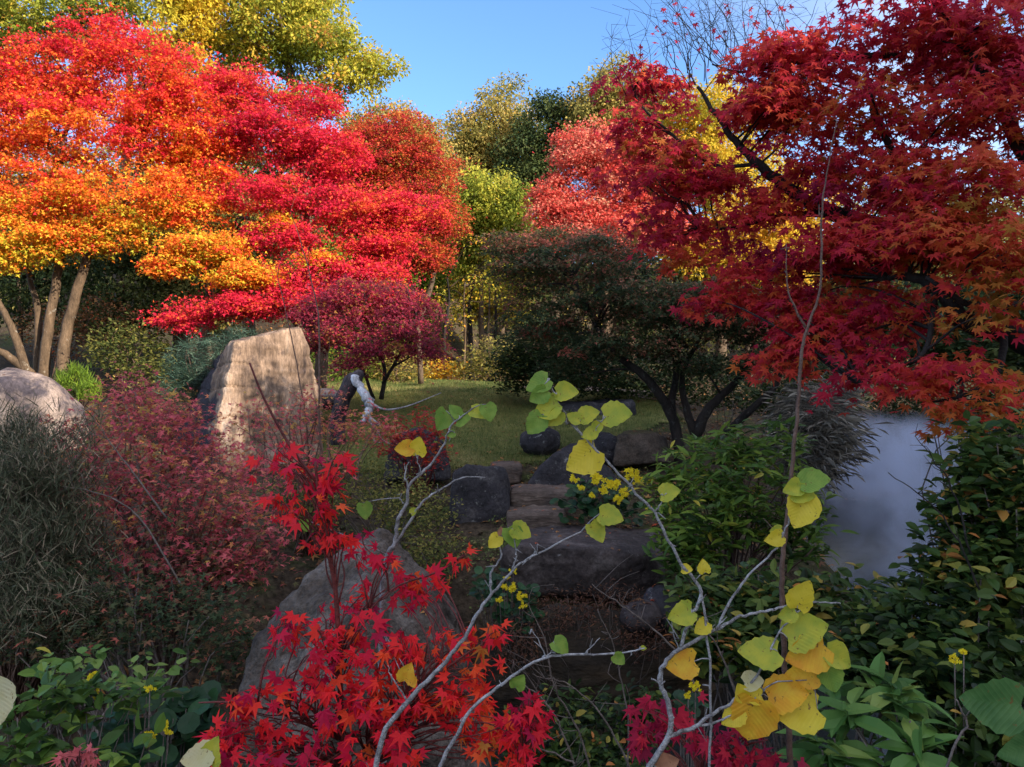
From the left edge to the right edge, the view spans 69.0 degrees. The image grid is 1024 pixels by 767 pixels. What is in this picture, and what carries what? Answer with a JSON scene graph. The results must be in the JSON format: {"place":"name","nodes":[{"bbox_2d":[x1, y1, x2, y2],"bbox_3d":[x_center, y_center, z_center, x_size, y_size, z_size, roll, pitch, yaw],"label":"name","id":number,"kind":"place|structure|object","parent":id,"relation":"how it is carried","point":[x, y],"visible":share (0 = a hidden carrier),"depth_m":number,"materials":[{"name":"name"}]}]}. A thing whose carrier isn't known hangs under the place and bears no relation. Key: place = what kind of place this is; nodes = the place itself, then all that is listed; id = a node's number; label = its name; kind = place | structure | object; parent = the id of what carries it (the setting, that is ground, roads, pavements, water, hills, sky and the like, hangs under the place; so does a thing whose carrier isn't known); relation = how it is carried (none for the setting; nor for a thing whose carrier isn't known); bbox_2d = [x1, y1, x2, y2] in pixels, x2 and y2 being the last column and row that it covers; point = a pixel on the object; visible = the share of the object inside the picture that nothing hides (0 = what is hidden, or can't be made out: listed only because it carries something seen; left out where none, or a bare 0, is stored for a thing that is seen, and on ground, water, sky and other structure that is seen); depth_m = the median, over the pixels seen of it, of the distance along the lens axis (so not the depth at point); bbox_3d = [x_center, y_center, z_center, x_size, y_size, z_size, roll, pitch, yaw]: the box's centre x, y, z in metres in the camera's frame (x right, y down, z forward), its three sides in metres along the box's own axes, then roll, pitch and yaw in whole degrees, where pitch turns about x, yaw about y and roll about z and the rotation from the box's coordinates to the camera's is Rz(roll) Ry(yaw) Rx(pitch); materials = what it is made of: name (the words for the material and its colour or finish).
{"place":"outdoors","nodes":[
{"label":"outdoors","id":0,"kind":"place"},
{"bbox_2d":[220,528,492,766],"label":"boulder","id":1,"kind":"object","parent":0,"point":[309,595],"visible":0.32,"depth_m":2.91,"materials":[{"name":"stone"}]},
{"bbox_2d":[299,401,496,763],"bbox_3d":[-0.352,0.721,2.108,0.614,1.333,0.434,0,0,0],"label":"hazel branch","id":2,"kind":"object","parent":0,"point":[444,419],"visible":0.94,"depth_m":2.30,"materials":[{"name":"green plant"}]},
{"bbox_2d":[366,503,623,766],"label":"hazel branch","id":3,"kind":"object","parent":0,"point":[515,533],"visible":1,"depth_m":1.80,"materials":[{"name":"grey plant"}]},
{"bbox_2d":[307,371,686,478],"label":"lawn","id":4,"kind":"structure","parent":0,"point":[451,402],"depth_m":11.39,"materials":[{"name":"plant"}]},
{"bbox_2d":[125,54,456,387],"bbox_3d":[-3.686,-2.917,12.831,5.396,6.053,3.098,0,0,0],"label":"japanese maple","id":5,"kind":"object","parent":4,"relation":"on","point":[385,215],"visible":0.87,"depth_m":12.95,"materials":[{"name":"red plant"}]},
{"bbox_2d":[280,268,463,399],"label":"japanese maple","id":6,"kind":"object","parent":4,"relation":"on","point":[403,314],"visible":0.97,"depth_m":11.36,"materials":[{"name":"red plant"}]},
{"bbox_2d":[321,103,487,383],"bbox_3d":[-2.293,-2.721,14.550,3.669,5.467,2.131,0,0,0],"label":"japanese maple","id":7,"kind":"object","parent":4,"relation":"on","point":[397,157],"visible":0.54,"depth_m":14.35,"materials":[{"name":"red plant"}]},
{"bbox_2d":[0,175,1023,766],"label":"ground","id":8,"kind":"structure","parent":0,"point":[886,467],"depth_m":7.88,"materials":[{"name":"plant"}]},
{"bbox_2d":[0,676,16,724],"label":"leafy twig","id":9,"kind":"object","parent":8,"relation":"on","point":[8,696],"visible":1,"depth_m":1.70,"materials":[{"name":"beige plant"}]},
{"bbox_2d":[0,368,88,459],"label":"boulder","id":10,"kind":"object","parent":8,"relation":"on","point":[23,383],"visible":0.34,"depth_m":9.33,"materials":[{"name":"stone"}]},
{"bbox_2d":[0,168,113,367],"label":"broadleaf tree","id":11,"kind":"object","parent":8,"relation":"on","point":[11,285],"visible":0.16,"depth_m":18.73,"materials":[{"name":"green plant"}]},
{"bbox_2d":[0,287,143,378],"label":"garden shrub","id":12,"kind":"object","parent":8,"relation":"on","point":[84,318],"visible":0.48,"depth_m":15.72,"materials":[{"name":"green plant"}]},
{"bbox_2d":[47,742,101,766],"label":"maple sapling","id":13,"kind":"object","parent":8,"relation":"on","point":[86,757],"visible":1,"depth_m":1.90,"materials":[{"name":"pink plant"}]},
{"bbox_2d":[0,389,153,721],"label":"broom shrub","id":14,"kind":"object","parent":8,"relation":"on","point":[27,546],"visible":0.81,"depth_m":4.10,"materials":[{"name":"green plant"}]},
{"bbox_2d":[50,360,105,417],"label":"grass clump","id":15,"kind":"object","parent":8,"relation":"on","point":[86,383],"visible":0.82,"depth_m":10.70,"materials":[{"name":"green plant"}]},
{"bbox_2d":[0,0,178,348],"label":"oak tree","id":16,"kind":"object","parent":8,"relation":"on","point":[12,17],"visible":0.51,"depth_m":21.43,"materials":[{"name":"yellow plant"}]},
{"bbox_2d":[0,644,182,766],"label":"broadleaf plant","id":17,"kind":"object","parent":8,"relation":"on","point":[59,704],"visible":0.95,"depth_m":2.32,"materials":[{"name":"green plant"}]},
{"bbox_2d":[21,642,199,766],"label":"broadleaf plant","id":18,"kind":"object","parent":8,"relation":"on","point":[135,683],"visible":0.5,"depth_m":2.91,"materials":[{"name":"green plant"}]},
{"bbox_2d":[27,159,231,372],"bbox_3d":[-9.042,-2.794,18.021,4.570,5.247,3.487,0,0,0],"label":"broadleaf tree","id":19,"kind":"object","parent":8,"relation":"on","point":[126,269],"visible":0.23,"depth_m":17.45,"materials":[{"name":"green plant"}]},
{"bbox_2d":[0,0,261,379],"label":"japanese maple","id":20,"kind":"object","parent":8,"relation":"on","point":[73,96],"visible":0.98,"depth_m":12.58,"materials":[{"name":"orange plant"}]},
{"bbox_2d":[76,312,188,402],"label":"garden shrub","id":21,"kind":"object","parent":8,"relation":"on","point":[117,365],"visible":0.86,"depth_m":12.27,"materials":[{"name":"green plant"}]},
{"bbox_2d":[0,551,268,766],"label":"maple bush","id":22,"kind":"object","parent":8,"relation":"on","point":[142,598],"visible":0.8,"depth_m":3.79,"materials":[{"name":"green plant"}]},
{"bbox_2d":[55,404,184,590],"bbox_3d":[-2.221,0.644,4.215,0.762,1.065,0.267,0,0,0],"label":"bare twig","id":23,"kind":"object","parent":22,"relation":"attached to","point":[151,534],"visible":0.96,"depth_m":4.22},
{"bbox_2d":[80,671,222,766],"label":"leopard plant","id":24,"kind":"object","parent":8,"relation":"on","point":[188,716],"visible":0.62,"depth_m":2.70,"materials":[{"name":"green plant"}]},
{"bbox_2d":[19,361,308,683],"bbox_3d":[-2.357,0.876,5.061,2.382,2.099,1.654,0,0,42],"label":"maple bush","id":25,"kind":"object","parent":8,"relation":"on","point":[180,562],"visible":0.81,"depth_m":4.82,"materials":[{"name":"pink plant"}]},
{"bbox_2d":[133,0,233,364],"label":"yellow tree","id":26,"kind":"object","parent":8,"relation":"on","point":[190,14],"visible":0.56,"depth_m":19.32,"materials":[{"name":"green plant"}]},
{"bbox_2d":[180,736,220,766],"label":"leafy twig","id":27,"kind":"object","parent":8,"relation":"on","point":[204,753],"visible":1,"depth_m":1.70,"materials":[{"name":"beige plant"}]},
{"bbox_2d":[118,187,296,367],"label":"broadleaf tree","id":28,"kind":"object","parent":8,"relation":"on","point":[184,285],"visible":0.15,"depth_m":17.07,"materials":[{"name":"green plant"}]},
{"bbox_2d":[152,320,265,409],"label":"juniper shrub","id":29,"kind":"object","parent":8,"relation":"on","point":[191,377],"visible":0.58,"depth_m":10.02,"materials":[{"name":"green plant"}]},
{"bbox_2d":[130,204,347,385],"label":"japanese maple","id":30,"kind":"object","parent":8,"relation":"on","point":[216,255],"visible":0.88,"depth_m":12.33,"materials":[{"name":"orange plant"}]},
{"bbox_2d":[174,327,323,476],"bbox_3d":[-3.485,0.343,9.746,1.684,2.145,2.316,0,0,-36],"label":"standing stone","id":31,"kind":"object","parent":8,"relation":"on","point":[268,356],"visible":0.42,"depth_m":8.89,"materials":[{"name":"stone"}]},
{"bbox_2d":[140,60,391,336],"bbox_3d":[-7.576,-5.697,23.085,8.220,8.917,3.632,0,0,0],"label":"broadleaf tree","id":32,"kind":"object","parent":8,"relation":"on","point":[251,326],"visible":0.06,"depth_m":22.72,"materials":[{"name":"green plant"}]},
{"bbox_2d":[190,0,411,356],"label":"oak tree","id":33,"kind":"object","parent":8,"relation":"on","point":[310,34],"visible":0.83,"depth_m":20.65,"materials":[{"name":"yellow plant"}]},
{"bbox_2d":[219,375,408,556],"bbox_3d":[-1.749,0.721,6.485,1.638,1.592,1.212,0,0,0],"label":"maple bush","id":34,"kind":"object","parent":8,"relation":"on","point":[302,535],"visible":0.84,"depth_m":6.54,"materials":[{"name":"red plant"}]},
{"bbox_2d":[290,192,345,473],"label":"bare twig","id":35,"kind":"object","parent":8,"relation":"on","point":[319,420],"visible":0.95,"depth_m":6.39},
{"bbox_2d":[195,363,542,766],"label":"maple sapling","id":36,"kind":"object","parent":8,"relation":"on","point":[434,707],"visible":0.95,"depth_m":2.03,"materials":[{"name":"red plant"}]},
{"bbox_2d":[267,453,472,583],"bbox_3d":[-1.168,1.132,6.367,1.732,1.054,1.476,0,0,0],"label":"ground shrub","id":37,"kind":"object","parent":8,"relation":"on","point":[390,523],"visible":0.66,"depth_m":6.29,"materials":[{"name":"green plant"}]},
{"bbox_2d":[280,213,472,364],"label":"broadleaf tree","id":38,"kind":"object","parent":8,"relation":"on","point":[438,278],"visible":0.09,"depth_m":19.76,"materials":[{"name":"green plant"}]},
{"bbox_2d":[329,369,439,444],"bbox_3d":[-1.374,0.255,7.857,1.207,0.815,0.342,0,0,12],"label":"dead limb","id":39,"kind":"object","parent":8,"relation":"on","point":[352,382],"visible":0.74,"depth_m":7.92,"materials":[{"name":"wood"}]},
{"bbox_2d":[333,94,463,213],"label":"broadleaf tree","id":40,"kind":"object","parent":8,"relation":"on","point":[376,110],"visible":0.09,"depth_m":24.63,"materials":[{"name":"plant"}]},
{"bbox_2d":[355,345,443,382],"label":"garden shrub","id":41,"kind":"object","parent":8,"relation":"on","point":[391,377],"visible":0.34,"depth_m":15.86,"materials":[{"name":"yellow plant"}]},
{"bbox_2d":[365,404,457,508],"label":"maple bush","id":42,"kind":"object","parent":8,"relation":"on","point":[412,436],"visible":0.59,"depth_m":7.35,"materials":[{"name":"red plant"}]},
{"bbox_2d":[383,427,450,484],"bbox_3d":[-1.030,0.791,8.209,0.756,0.638,0.639,0,0,0],"label":"rock","id":43,"kind":"object","parent":8,"relation":"on","point":[444,474],"visible":0.38,"depth_m":7.93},
{"bbox_2d":[413,354,467,380],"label":"garden shrub","id":44,"kind":"object","parent":8,"relation":"on","point":[445,372],"visible":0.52,"depth_m":16.83,"materials":[{"name":"yellow plant"}]},
{"bbox_2d":[422,232,499,379],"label":"slender tree","id":45,"kind":"object","parent":8,"relation":"on","point":[449,304],"visible":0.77,"depth_m":17.49,"materials":[{"name":"plant"}]},
{"bbox_2d":[435,246,508,378],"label":"slender tree","id":46,"kind":"object","parent":8,"relation":"on","point":[463,295],"visible":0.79,"depth_m":17.86,"materials":[{"name":"yellow plant"}]},
{"bbox_2d":[0,122,952,366],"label":"wood","id":47,"kind":"object","parent":8,"relation":"on","point":[110,281],"visible":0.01,"depth_m":34.23,"materials":[{"name":"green plant"}]},
{"bbox_2d":[442,255,516,381],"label":"slender tree","id":48,"kind":"object","parent":8,"relation":"on","point":[470,330],"visible":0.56,"depth_m":18.99,"materials":[{"name":"plant"}]},
{"bbox_2d":[449,464,510,524],"bbox_3d":[-0.292,1.248,7.218,0.655,0.974,0.628,0,0,0],"label":"upright stone","id":49,"kind":"object","parent":8,"relation":"on","point":[486,498],"visible":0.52,"depth_m":6.99,"materials":[{"name":"stone"}]},
{"bbox_2d":[446,334,520,381],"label":"garden shrub","id":50,"kind":"object","parent":8,"relation":"on","point":[475,358],"visible":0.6,"depth_m":16.40,"materials":[{"name":"green plant"}]},
{"bbox_2d":[426,246,543,359],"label":"broadleaf tree","id":51,"kind":"object","parent":8,"relation":"on","point":[475,307],"visible":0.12,"depth_m":22.53,"materials":[{"name":"green plant"}]},
{"bbox_2d":[427,157,547,379],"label":"broadleaf tree","id":52,"kind":"object","parent":8,"relation":"on","point":[490,200],"visible":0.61,"depth_m":19.59,"materials":[{"name":"green plant"}]},
{"bbox_2d":[437,68,564,334],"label":"broadleaf tree","id":53,"kind":"object","parent":8,"relation":"on","point":[472,143],"visible":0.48,"depth_m":27.43,"materials":[{"name":"yellow plant"}]},
{"bbox_2d":[468,566,544,663],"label":"leopard plant","id":54,"kind":"object","parent":8,"relation":"on","point":[501,613],"visible":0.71,"depth_m":4.97,"materials":[{"name":"green plant"}]},
{"bbox_2d":[4,322,1008,766],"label":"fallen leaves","id":55,"kind":"object","parent":8,"relation":"on","point":[422,492],"visible":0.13,"depth_m":8.29,"materials":[{"name":"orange plant"}]},
{"bbox_2d":[323,443,705,624],"bbox_3d":[0.151,1.409,7.699,3.560,1.293,3.856,0,0,0],"label":"moss","id":56,"kind":"object","parent":8,"relation":"on","point":[505,543],"visible":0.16,"depth_m":7.04,"materials":[{"name":"green plant"}]},
{"bbox_2d":[506,504,566,528],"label":"step stone","id":57,"kind":"object","parent":8,"relation":"on","point":[539,517],"visible":0.49,"depth_m":6.80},
{"bbox_2d":[519,427,560,455],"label":"rock","id":58,"kind":"object","parent":8,"relation":"on","point":[546,441],"visible":0.77,"depth_m":9.04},
{"bbox_2d":[510,484,573,514],"bbox_3d":[0.288,1.179,7.471,0.653,0.308,0.502,0,0,0],"label":"step stone","id":59,"kind":"object","parent":8,"relation":"on","point":[535,494],"visible":0.52,"depth_m":7.25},
{"bbox_2d":[438,629,646,766],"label":"hazel branch","id":60,"kind":"object","parent":8,"relation":"on","point":[559,644],"visible":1,"depth_m":1.75,"materials":[{"name":"grey plant"}]},
{"bbox_2d":[484,76,602,352],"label":"evergreen tree","id":61,"kind":"object","parent":8,"relation":"on","point":[548,110],"visible":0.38,"depth_m":25.50,"materials":[{"name":"green plant"}]},
{"bbox_2d":[481,313,652,401],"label":"evergreen shrub","id":62,"kind":"object","parent":8,"relation":"on","point":[516,370],"visible":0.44,"depth_m":11.87,"materials":[{"name":"green plant"}]},
{"bbox_2d":[505,585,629,766],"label":"bare twig","id":63,"kind":"object","parent":8,"relation":"on","point":[581,739],"visible":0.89,"depth_m":2.30,"materials":[{"name":"wood"}]},
{"bbox_2d":[528,443,623,490],"bbox_3d":[0.745,0.993,8.156,1.189,0.696,0.664,0,0,5],"label":"rock","id":64,"kind":"object","parent":8,"relation":"on","point":[551,470],"visible":0.3,"depth_m":7.88,"materials":[{"name":"stone"}]},
{"bbox_2d":[473,577,681,713],"bbox_3d":[0.405,2.103,4.950,1.454,1.526,0.983,0,0,-15],"label":"withered plant","id":65,"kind":"object","parent":8,"relation":"on","point":[587,614],"visible":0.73,"depth_m":4.86,"materials":[{"name":"brown plant"}]},
{"bbox_2d":[499,525,665,602],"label":"stone slab","id":66,"kind":"structure","parent":8,"relation":"on","point":[583,556],"depth_m":5.84,"materials":[{"name":"stone"}]},
{"bbox_2d":[490,670,689,766],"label":"withered plant","id":67,"kind":"object","parent":8,"relation":"on","point":[609,757],"visible":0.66,"depth_m":3.23,"materials":[{"name":"green plant"}]},
{"bbox_2d":[559,398,636,415],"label":"rock","id":68,"kind":"object","parent":8,"relation":"on","point":[575,406],"visible":0.3,"depth_m":11.56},
{"bbox_2d":[579,432,616,465],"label":"rock","id":69,"kind":"object","parent":8,"relation":"on","point":[605,443],"visible":0.2,"depth_m":8.69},
{"bbox_2d":[549,467,651,526],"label":"leopard plant","id":70,"kind":"object","parent":8,"relation":"on","point":[586,503],"visible":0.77,"depth_m":6.73,"materials":[{"name":"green plant"}]},
{"bbox_2d":[486,603,728,736],"bbox_3d":[0.749,2.465,5.364,1.948,1.769,1.441,0,0,0],"label":"rock ledge","id":71,"kind":"object","parent":8,"relation":"on","point":[592,672],"visible":0.2,"depth_m":4.93,"materials":[{"name":"stone"}]},
{"bbox_2d":[619,599,661,634],"bbox_3d":[0.864,1.574,4.989,0.269,0.219,0.256,0,0,-41],"label":"rock","id":72,"kind":"object","parent":71,"relation":"on","point":[652,612],"visible":0.85,"depth_m":4.92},
{"bbox_2d":[642,585,684,631],"bbox_3d":[1.058,1.560,5.150,0.359,0.325,0.348,0,0,0],"label":"rock","id":73,"kind":"object","parent":71,"relation":"on","point":[657,595],"visible":0.26,"depth_m":5.04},
{"bbox_2d":[518,112,697,380],"bbox_3d":[2.259,-3.002,16.808,4.352,6.264,2.574,0,0,0],"label":"japanese maple","id":74,"kind":"object","parent":8,"relation":"on","point":[563,204],"visible":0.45,"depth_m":16.64,"materials":[{"name":"red plant"}]},
{"bbox_2d":[557,50,685,362],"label":"broadleaf tree","id":75,"kind":"object","parent":8,"relation":"on","point":[600,105],"visible":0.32,"depth_m":24.53,"materials":[{"name":"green plant"}]},
{"bbox_2d":[612,430,668,467],"bbox_3d":[1.534,0.787,8.848,0.736,0.472,0.559,0,0,0],"label":"rock","id":76,"kind":"object","parent":8,"relation":"on","point":[636,448],"visible":0.83,"depth_m":8.60,"materials":[{"name":"stone"}]},
{"bbox_2d":[498,244,785,369],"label":"broadleaf tree","id":77,"kind":"object","parent":8,"relation":"on","point":[673,280],"visible":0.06,"depth_m":20.51,"materials":[{"name":"green plant"}]},
{"bbox_2d":[458,210,838,462],"bbox_3d":[1.668,-0.547,8.839,4.693,3.135,2.251,0,0,0],"label":"japanese maple","id":78,"kind":"object","parent":8,"relation":"on","point":[635,304],"visible":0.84,"depth_m":8.82,"materials":[{"name":"green plant"}]},
{"bbox_2d":[592,554,734,694],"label":"bare twig","id":79,"kind":"object","parent":8,"relation":"on","point":[672,647],"visible":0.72,"depth_m":3.19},
{"bbox_2d":[646,680,708,766],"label":"leopard plant","id":80,"kind":"object","parent":8,"relation":"on","point":[691,701],"visible":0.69,"depth_m":2.58,"materials":[{"name":"green plant"}]},
{"bbox_2d":[526,371,850,766],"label":"hazel branch","id":81,"kind":"object","parent":8,"relation":"on","point":[791,702],"visible":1,"depth_m":1.75,"materials":[{"name":"yellow plant"}]},
{"bbox_2d":[622,690,809,766],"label":"maple sapling","id":82,"kind":"object","parent":8,"relation":"on","point":[724,756],"visible":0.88,"depth_m":1.96,"materials":[{"name":"red plant"}]},
{"bbox_2d":[640,71,799,374],"bbox_3d":[6.547,-5.124,23.976,5.735,9.922,3.604,0,0,0],"label":"yellow tree","id":83,"kind":"object","parent":8,"relation":"on","point":[716,95],"visible":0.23,"depth_m":23.27,"materials":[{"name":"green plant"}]},
{"bbox_2d":[629,414,859,606],"bbox_3d":[1.649,1.116,5.656,1.547,1.766,1.318,0,0,0],"label":"shrub","id":84,"kind":"object","parent":8,"relation":"on","point":[687,542],"visible":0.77,"depth_m":5.42,"materials":[{"name":"green plant"}]},
{"bbox_2d":[650,163,839,394],"bbox_3d":[6.289,-2.771,20.035,5.187,6.328,3.048,0,0,0],"label":"yellow tree","id":85,"kind":"object","parent":8,"relation":"on","point":[766,238],"visible":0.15,"depth_m":19.58,"materials":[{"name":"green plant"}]},
{"bbox_2d":[658,558,913,766],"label":"leafy shrub","id":86,"kind":"object","parent":8,"relation":"on","point":[735,636],"visible":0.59,"depth_m":3.69,"materials":[{"name":"green plant"}]},
{"bbox_2d":[733,361,843,519],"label":"bank shrub","id":87,"kind":"object","parent":8,"relation":"on","point":[757,391],"visible":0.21,"depth_m":10.45,"materials":[{"name":"green plant"}]},
{"bbox_2d":[763,119,836,766],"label":"thin sapling","id":88,"kind":"object","parent":8,"relation":"on","point":[789,749],"visible":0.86,"depth_m":1.95,"materials":[{"name":"brown plant"}]},
{"bbox_2d":[587,0,1023,443],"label":"japanese maple","id":89,"kind":"object","parent":8,"relation":"on","point":[903,238],"visible":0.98,"depth_m":4.61,"materials":[{"name":"red plant"}]},
{"bbox_2d":[750,369,894,498],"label":"dry grass","id":90,"kind":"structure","parent":8,"relation":"on","point":[827,427],"depth_m":7.83,"materials":[{"name":"grey plant"}]},
{"bbox_2d":[775,651,963,766],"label":"broadleaf plant","id":91,"kind":"object","parent":8,"relation":"on","point":[853,705],"visible":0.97,"depth_m":2.13,"materials":[{"name":"green plant"}]},
{"bbox_2d":[809,275,1023,512],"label":"broadleaf tree","id":92,"kind":"object","parent":8,"relation":"on","point":[924,460],"visible":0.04,"depth_m":12.78,"materials":[{"name":"red plant"}]},
{"bbox_2d":[853,369,982,491],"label":"bank shrub","id":93,"kind":"object","parent":8,"relation":"on","point":[902,416],"visible":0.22,"depth_m":14.66,"materials":[{"name":"green plant"}]},
{"bbox_2d":[823,577,1023,766],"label":"side shrub","id":94,"kind":"object","parent":8,"relation":"on","point":[914,643],"visible":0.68,"depth_m":2.61,"materials":[{"name":"green plant"}]},
{"bbox_2d":[888,424,980,636],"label":"bare twig","id":95,"kind":"object","parent":94,"relation":"attached to","point":[961,546],"visible":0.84,"depth_m":2.70,"materials":[{"name":"wood"}]},
{"bbox_2d":[879,406,1023,766],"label":"side shrub","id":96,"kind":"object","parent":8,"relation":"on","point":[990,475],"visible":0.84,"depth_m":2.97,"materials":[{"name":"green plant"}]},
{"bbox_2d":[884,304,1023,546],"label":"bank shrub","id":97,"kind":"object","parent":8,"relation":"on","point":[1013,358],"visible":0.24,"depth_m":6.47,"materials":[{"name":"green plant"}]},
{"bbox_2d":[928,648,986,755],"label":"leopard plant","id":98,"kind":"object","parent":8,"relation":"on","point":[954,674],"visible":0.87,"depth_m":2.46,"materials":[{"name":"green plant"}]},
{"bbox_2d":[945,677,1023,766],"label":"leafy twig","id":99,"kind":"object","parent":8,"relation":"on","point":[994,705],"visible":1,"depth_m":1.59,"materials":[{"name":"green plant"}]},
{"bbox_2d":[0,0,1023,262],"label":"sky","id":100,"kind":"structure","parent":0,"point":[452,48],"materials":[{"name":"blue"}]},
{"bbox_2d":[488,690,556,766],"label":"maple sapling","id":101,"kind":"object","parent":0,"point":[526,722],"visible":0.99,"depth_m":1.93,"materials":[{"name":"red plant"}]},
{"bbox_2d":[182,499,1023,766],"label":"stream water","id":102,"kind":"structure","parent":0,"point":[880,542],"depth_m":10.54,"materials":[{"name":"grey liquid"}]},
{"bbox_2d":[597,352,765,458],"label":"bank shrub","id":103,"kind":"object","parent":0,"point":[658,380],"visible":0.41,"depth_m":12.18,"materials":[{"name":"green plant"}]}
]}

